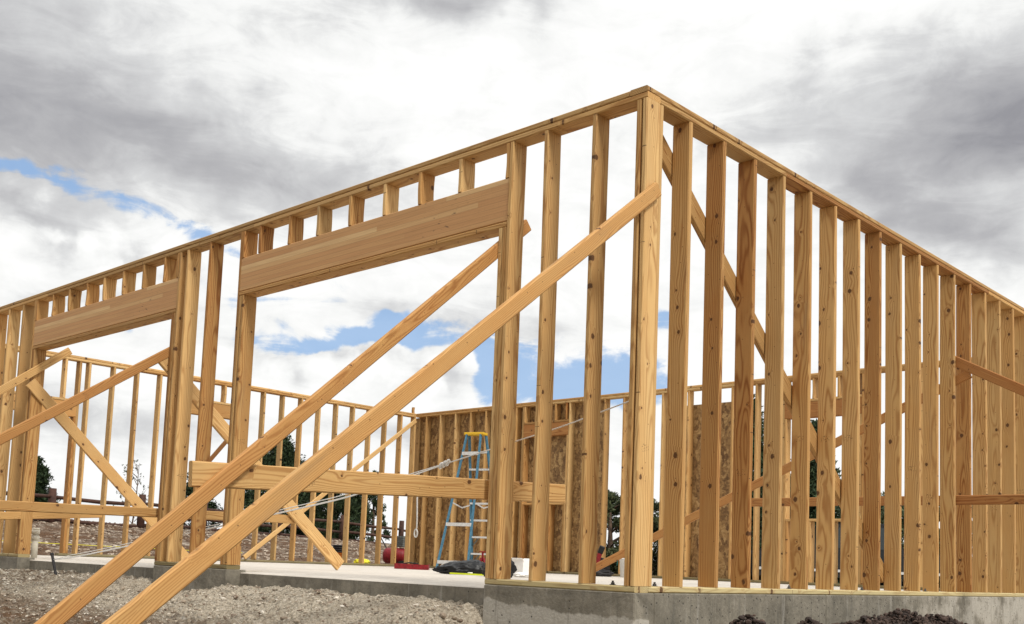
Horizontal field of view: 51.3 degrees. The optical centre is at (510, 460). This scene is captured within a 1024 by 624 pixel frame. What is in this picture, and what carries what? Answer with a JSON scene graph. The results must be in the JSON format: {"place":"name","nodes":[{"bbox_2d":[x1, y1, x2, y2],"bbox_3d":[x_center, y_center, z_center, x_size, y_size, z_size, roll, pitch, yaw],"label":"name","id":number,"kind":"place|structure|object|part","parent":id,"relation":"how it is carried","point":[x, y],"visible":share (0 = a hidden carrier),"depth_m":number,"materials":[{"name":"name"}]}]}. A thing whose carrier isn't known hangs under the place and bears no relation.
{"place":"outdoors","nodes":[
{"label":"outdoors","id":0,"kind":"place"},
{"bbox_2d":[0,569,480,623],"bbox_3d":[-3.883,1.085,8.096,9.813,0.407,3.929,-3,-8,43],"label":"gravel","id":1,"kind":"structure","parent":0,"point":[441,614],"depth_m":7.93,"materials":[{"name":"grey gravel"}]},
{"bbox_2d":[0,520,482,623],"bbox_3d":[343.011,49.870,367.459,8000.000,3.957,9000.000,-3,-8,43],"label":"ground","id":2,"kind":"structure","parent":0,"point":[333,609],"depth_m":8.06,"materials":[{"name":"grey gravel"}]},
{"bbox_2d":[5,456,60,511],"bbox_3d":[-17.894,1.878,39.807,2.466,4.236,2.444,1,-6,9],"label":"juniper tree","id":3,"kind":"object","parent":2,"relation":"on","point":[43,474],"visible":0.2,"depth_m":39.73,"materials":[{"name":"green plant"}]},
{"bbox_2d":[50,553,56,574],"bbox_3d":[-4.858,1.236,11.398,0.336,0.504,0.042,-3,-8,43],"label":"steel stake","id":4,"kind":"object","parent":2,"relation":"on","point":[53,562],"visible":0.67,"depth_m":11.46,"materials":[{"name":"black metal"}]},
{"bbox_2d":[113,460,147,523],"bbox_3d":[-12.073,1.223,33.925,1.006,2.653,1.100,-1,-6,29],"label":"sapling","id":5,"kind":"object","parent":2,"relation":"on","point":[137,483],"visible":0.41,"depth_m":34.10,"materials":[{"name":"green plant"}]},
{"bbox_2d":[31,542,241,552],"bbox_3d":[-8.284,1.771,22.116,0.022,0.071,6.300,-3,-8,43],"label":"string line","id":6,"kind":"object","parent":2,"relation":"on","point":[87,545],"visible":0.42,"depth_m":21.75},
{"bbox_2d":[183,472,222,528],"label":"juniper tree","id":7,"kind":"object","parent":2,"relation":"on","point":[211,504],"visible":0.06,"depth_m":41.09,"materials":[{"name":"green plant"}]},
{"bbox_2d":[6,488,405,544],"bbox_3d":[-7.783,2.071,32.262,1.216,1.423,26.014,0,-6,26],"label":"rail fence","id":8,"kind":"object","parent":2,"relation":"on","point":[51,496],"visible":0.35,"depth_m":30.02,"materials":[{"name":"brown wood"}]},
{"bbox_2d":[244,434,323,536],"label":"juniper tree","id":9,"kind":"object","parent":2,"relation":"on","point":[288,455],"visible":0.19,"depth_m":40.07,"materials":[{"name":"green plant"}]},
{"bbox_2d":[296,492,373,539],"bbox_3d":[-6.526,1.923,39.378,3.115,2.878,3.378,-3,-8,43],"label":"juniper tree","id":10,"kind":"object","parent":2,"relation":"on","point":[355,508],"visible":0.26,"depth_m":38.55,"materials":[{"name":"green plant"}]},
{"bbox_2d":[333,545,341,557],"bbox_3d":[-3.857,2.152,23.988,0.338,0.519,0.338,-3,-8,43],"label":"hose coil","id":11,"kind":"object","parent":2,"relation":"on","point":[338,549],"visible":0.38,"depth_m":23.86,"materials":[{"name":"orange rubber"}]},
{"bbox_2d":[353,559,369,563],"bbox_3d":[-3.344,2.266,23.985,0.385,0.133,0.290,1,-6,9],"label":"yellow sheet","id":12,"kind":"object","parent":2,"relation":"on","point":[366,561],"visible":0.48,"depth_m":23.91,"materials":[{"name":"yellow plastic"}]},
{"bbox_2d":[358,470,390,541],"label":"juniper tree","id":13,"kind":"object","parent":2,"relation":"on","point":[373,500],"visible":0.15,"depth_m":47.00,"materials":[{"name":"green plant"}]},
{"bbox_2d":[0,555,1023,623],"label":"concrete foundation","id":14,"kind":"object","parent":2,"relation":"on","point":[505,604],"visible":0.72,"depth_m":8.07,"materials":[{"name":"grey concrete"}]},
{"bbox_2d":[31,528,39,557],"bbox_3d":[-5.703,0.987,12.786,0.092,0.365,0.092,-3,-8,43],"label":"pvc pipe","id":15,"kind":"object","parent":14,"relation":"on","point":[35,537],"visible":0.88,"depth_m":12.76,"materials":[{"name":"white plastic"}]},
{"bbox_2d":[0,344,420,565],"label":"wall frame","id":16,"kind":"object","parent":14,"relation":"on","point":[222,407],"visible":0.63,"depth_m":19.16,"materials":[{"name":"brown wood"}]},
{"bbox_2d":[210,441,226,461],"bbox_3d":[-5.094,-0.121,18.408,0.038,1.357,0.071,-3,-47,43],"label":"timber brace","id":17,"kind":"object","parent":16,"relation":"attached to","point":[218,450],"visible":0.29,"depth_m":18.43,"materials":[{"name":"brown wood"}]},
{"bbox_2d":[243,419,416,558],"bbox_3d":[-3.312,0.442,20.271,0.039,0.080,4.819,-3,29,43],"label":"timber brace","id":18,"kind":"object","parent":16,"relation":"attached to","point":[322,495],"visible":0.77,"depth_m":20.00,"materials":[{"name":"brown wood"}]},
{"bbox_2d":[0,91,660,592],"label":"wall frame","id":19,"kind":"object","parent":14,"relation":"on","point":[468,213],"visible":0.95,"depth_m":8.02,"materials":[{"name":"brown wood"}]},
{"bbox_2d":[0,348,71,395],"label":"timber brace","id":20,"kind":"object","parent":19,"relation":"attached to","point":[34,371],"visible":1,"depth_m":12.55,"materials":[{"name":"brown wood"}]},
{"bbox_2d":[0,512,101,519],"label":"tie board","id":21,"kind":"object","parent":19,"relation":"attached to","point":[17,515],"visible":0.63,"depth_m":12.63,"materials":[{"name":"brown wood"}]},
{"bbox_2d":[0,347,168,444],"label":"timber brace","id":22,"kind":"object","parent":19,"relation":"attached to","point":[15,431],"visible":0.82,"depth_m":9.75,"materials":[{"name":"brown wood"}]},
{"bbox_2d":[26,379,188,559],"bbox_3d":[-4.941,0.175,13.214,0.039,0.139,2.947,-3,-50,43],"label":"timber brace","id":23,"kind":"object","parent":19,"relation":"attached to","point":[37,390],"visible":0.65,"depth_m":13.02,"materials":[{"name":"brown wood"}]},
{"bbox_2d":[0,500,295,523],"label":"tie board","id":24,"kind":"object","parent":19,"relation":"attached to","point":[22,506],"visible":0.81,"depth_m":9.84,"materials":[{"name":"brown wood"}]},
{"bbox_2d":[158,358,343,569],"bbox_3d":[-2.642,0.078,11.106,0.038,0.139,3.019,-3,-48,43],"label":"timber brace","id":25,"kind":"object","parent":19,"relation":"attached to","point":[306,526],"visible":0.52,"depth_m":11.45,"materials":[{"name":"brown wood"}]},
{"bbox_2d":[34,219,530,623],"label":"timber brace","id":26,"kind":"object","parent":19,"relation":"attached to","point":[88,591],"visible":0.98,"depth_m":5.89,"materials":[{"name":"brown wood"}]},
{"bbox_2d":[54,401,628,559],"bbox_3d":[-2.022,0.353,9.174,7.469,1.201,0.207,-3,-7,41],"label":"rope tackle","id":27,"kind":"object","parent":19,"relation":"attached to","point":[443,464],"visible":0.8,"depth_m":8.62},
{"bbox_2d":[188,461,564,502],"bbox_3d":[-0.656,0.157,6.773,0.038,0.139,3.049,-3,-5,43],"label":"tie board","id":28,"kind":"object","parent":19,"relation":"attached to","point":[256,477],"visible":0.74,"depth_m":6.55,"materials":[{"name":"brown wood"}]},
{"bbox_2d":[102,182,661,623],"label":"timber brace","id":29,"kind":"object","parent":19,"relation":"attached to","point":[160,592],"visible":1,"depth_m":4.79,"materials":[{"name":"brown wood"}]},
{"bbox_2d":[381,536,404,563],"bbox_3d":[-2.600,2.014,23.529,0.736,0.761,0.450,2,-6,7],"label":"air compressor","id":30,"kind":"object","parent":14,"relation":"on","point":[399,552],"visible":0.48,"depth_m":23.39,"materials":[{"name":"red paint"}]},
{"bbox_2d":[394,562,429,569],"bbox_3d":[-1.534,1.634,16.583,0.528,0.115,0.228,2,-6,0],"label":"tool tray","id":31,"kind":"object","parent":14,"relation":"on","point":[415,566],"visible":0.98,"depth_m":16.47,"materials":[{"name":"red paint"}]},
{"bbox_2d":[432,559,483,573],"bbox_3d":[-0.589,1.232,12.411,0.639,0.178,0.404,2,-6,6],"label":"black bag","id":32,"kind":"object","parent":14,"relation":"on","point":[467,566],"visible":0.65,"depth_m":12.26,"materials":[{"name":"plastic"}]},
{"bbox_2d":[436,432,489,566],"bbox_3d":[-0.633,0.685,17.883,0.596,2.329,1.370,0,-6,24],"label":"step ladder","id":33,"kind":"object","parent":14,"relation":"on","point":[471,505],"visible":0.7,"depth_m":17.83,"materials":[{"name":"metal"}]},
{"bbox_2d":[448,572,483,575],"bbox_3d":[-0.447,1.244,11.743,0.550,0.032,0.050,-1,-6,32],"label":"spirit level","id":34,"kind":"object","parent":14,"relation":"on","point":[469,573],"visible":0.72,"depth_m":11.74,"materials":[{"name":"plastic"}]},
{"bbox_2d":[479,551,485,562],"bbox_3d":[-0.341,1.230,12.821,0.174,0.284,0.174,2,-6,0],"label":"red stand","id":35,"kind":"object","parent":14,"relation":"on","point":[482,558],"visible":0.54,"depth_m":12.81,"materials":[{"name":"paint"}]},
{"bbox_2d":[480,558,516,577],"bbox_3d":[-0.124,1.083,11.084,0.356,0.254,0.370,-3,-8,43],"label":"black bag","id":36,"kind":"object","parent":14,"relation":"on","point":[513,568],"visible":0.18,"depth_m":11.01,"materials":[{"name":"plastic"}]},
{"bbox_2d":[513,572,528,576],"bbox_3d":[0.124,1.280,12.000,0.234,0.057,0.186,-3,-8,43],"label":"paper scrap","id":37,"kind":"object","parent":14,"relation":"on","point":[520,574],"visible":0.85,"depth_m":11.93,"materials":[{"name":"white paper"}]},
{"bbox_2d":[596,569,613,576],"bbox_3d":[1.401,1.772,16.972,0.506,0.132,0.314,2,-6,0],"label":"dark sack","id":38,"kind":"object","parent":14,"relation":"on","point":[605,573],"visible":0.45,"depth_m":16.85,"materials":[{"name":"black plastic"}]},
{"bbox_2d":[596,545,617,569],"bbox_3d":[1.519,1.556,17.012,0.406,0.407,0.123,3,-6,-8],"label":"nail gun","id":39,"kind":"object","parent":38,"relation":"on","point":[600,551],"visible":0.53,"depth_m":16.97,"materials":[{"name":"red paint"}]},
{"bbox_2d":[619,558,624,576],"bbox_3d":[1.857,1.709,17.014,0.278,0.300,0.261,-3,-8,43],"label":"white bucket","id":40,"kind":"object","parent":14,"relation":"on","point":[621,567],"visible":0.3,"depth_m":16.94,"materials":[{"name":"plastic"}]},
{"bbox_2d":[414,357,990,592],"bbox_3d":[2.516,0.365,17.565,12.515,3.127,0.159,-3,-8,43],"label":"wall frame","id":41,"kind":"object","parent":14,"relation":"on","point":[442,437],"visible":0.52,"depth_m":18.86,"materials":[{"name":"brown wood"}]},
{"bbox_2d":[630,85,1023,596],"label":"wall frame","id":42,"kind":"object","parent":14,"relation":"on","point":[981,550],"visible":0.94,"depth_m":8.47,"materials":[{"name":"brown wood"}]},
{"bbox_2d":[662,135,883,582],"bbox_3d":[2.053,-0.572,8.019,0.039,0.140,4.483,-3,-46,43],"label":"timber brace","id":43,"kind":"object","parent":42,"relation":"attached to","point":[698,220],"visible":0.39,"depth_m":7.55,"materials":[{"name":"brown wood"}]},
{"bbox_2d":[596,371,971,571],"bbox_3d":[2.597,0.285,11.528,0.039,0.091,5.067,8,-32,-46],"label":"timber brace","id":44,"kind":"object","parent":42,"relation":"attached to","point":[962,377],"visible":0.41,"depth_m":11.66,"materials":[{"name":"brown wood"}]},
{"bbox_2d":[752,494,1023,506],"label":"tie board","id":45,"kind":"object","parent":42,"relation":"attached to","point":[984,499],"visible":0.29,"depth_m":9.90,"materials":[{"name":"brown wood"}]},
{"bbox_2d":[955,356,1023,395],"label":"timber brace","id":46,"kind":"object","parent":42,"relation":"attached to","point":[991,376],"visible":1,"depth_m":9.88,"materials":[{"name":"brown wood"}]},
{"bbox_2d":[606,490,620,573],"bbox_3d":[2.761,2.257,30.007,2.414,2.983,2.370,-3,-8,43],"label":"scrub oak","id":47,"kind":"object","parent":2,"relation":"on","point":[613,508],"visible":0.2,"depth_m":29.66,"materials":[{"name":"green plant"}]},
{"bbox_2d":[652,499,658,575],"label":"scrub oak","id":48,"kind":"object","parent":2,"relation":"on","point":[655,543],"visible":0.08,"depth_m":29.59,"materials":[{"name":"green plant"}]},
{"bbox_2d":[729,614,765,623],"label":"soil heap","id":49,"kind":"object","parent":2,"relation":"on","point":[749,619],"visible":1,"depth_m":6.42,"materials":[{"name":"brown soil"}]},
{"bbox_2d":[750,394,790,582],"bbox_3d":[6.066,0.924,28.070,3.079,5.615,2.892,-3,-8,43],"label":"juniper tree","id":50,"kind":"object","parent":2,"relation":"on","point":[761,475],"visible":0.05,"depth_m":27.52,"materials":[{"name":"green plant"}]},
{"bbox_2d":[790,418,840,583],"bbox_3d":[7.953,1.324,28.255,2.510,4.979,2.646,-3,-8,43],"label":"juniper tree","id":51,"kind":"object","parent":2,"relation":"on","point":[813,485],"visible":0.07,"depth_m":27.76,"materials":[{"name":"green plant"}]},
{"bbox_2d":[750,523,939,585],"bbox_3d":[8.004,2.400,25.622,4.698,1.750,1.814,2,-6,0],"label":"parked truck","id":52,"kind":"object","parent":2,"relation":"on","point":[881,548],"visible":0.05,"depth_m":24.80,"materials":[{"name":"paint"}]},
{"bbox_3d":[7.650,1.782,24.829,0.950,0.500,0.001,2,-6,0],"label":"window","id":53,"kind":"part","parent":52,"relation":"part of","materials":[{"name":"grey glass"}]},
{"bbox_3d":[8.624,1.819,24.826,0.800,0.500,0.001,2,-6,0],"label":"window","id":54,"kind":"part","parent":52,"relation":"part of","materials":[{"name":"grey glass"}]},
{"bbox_2d":[797,608,966,623],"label":"soil heap","id":55,"kind":"object","parent":2,"relation":"on","point":[901,616],"visible":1,"depth_m":7.94,"materials":[{"name":"brown soil"}]},
{"bbox_2d":[880,491,903,549],"bbox_3d":[9.802,2.292,27.947,2.645,3.061,2.769,-3,-8,43],"label":"scrub oak","id":56,"kind":"object","parent":2,"relation":"on","point":[902,519],"visible":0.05,"depth_m":27.16,"materials":[{"name":"green plant"}]},
{"bbox_2d":[903,505,939,587],"bbox_3d":[11.451,2.274,27.202,2.459,3.078,2.621,2,-6,0],"label":"scrub oak","id":57,"kind":"object","parent":2,"relation":"on","point":[939,539],"visible":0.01,"depth_m":26.94,"materials":[{"name":"green plant"}]},
{"bbox_2d":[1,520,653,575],"bbox_3d":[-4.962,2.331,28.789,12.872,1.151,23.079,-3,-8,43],"label":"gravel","id":58,"kind":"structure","parent":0,"point":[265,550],"depth_m":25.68,"materials":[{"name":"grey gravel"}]},
{"bbox_2d":[0,0,1023,549],"label":"sky","id":59,"kind":"structure","parent":0,"point":[131,130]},
{"bbox_2d":[512,558,528,573],"bbox_3d":[0.148,1.304,13.081,0.190,0.216,0.235,-3,-8,43],"label":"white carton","id":60,"kind":"object","parent":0,"point":[522,564],"visible":0.59,"depth_m":12.99,"materials":[{"name":"cardboard"}]}
]}

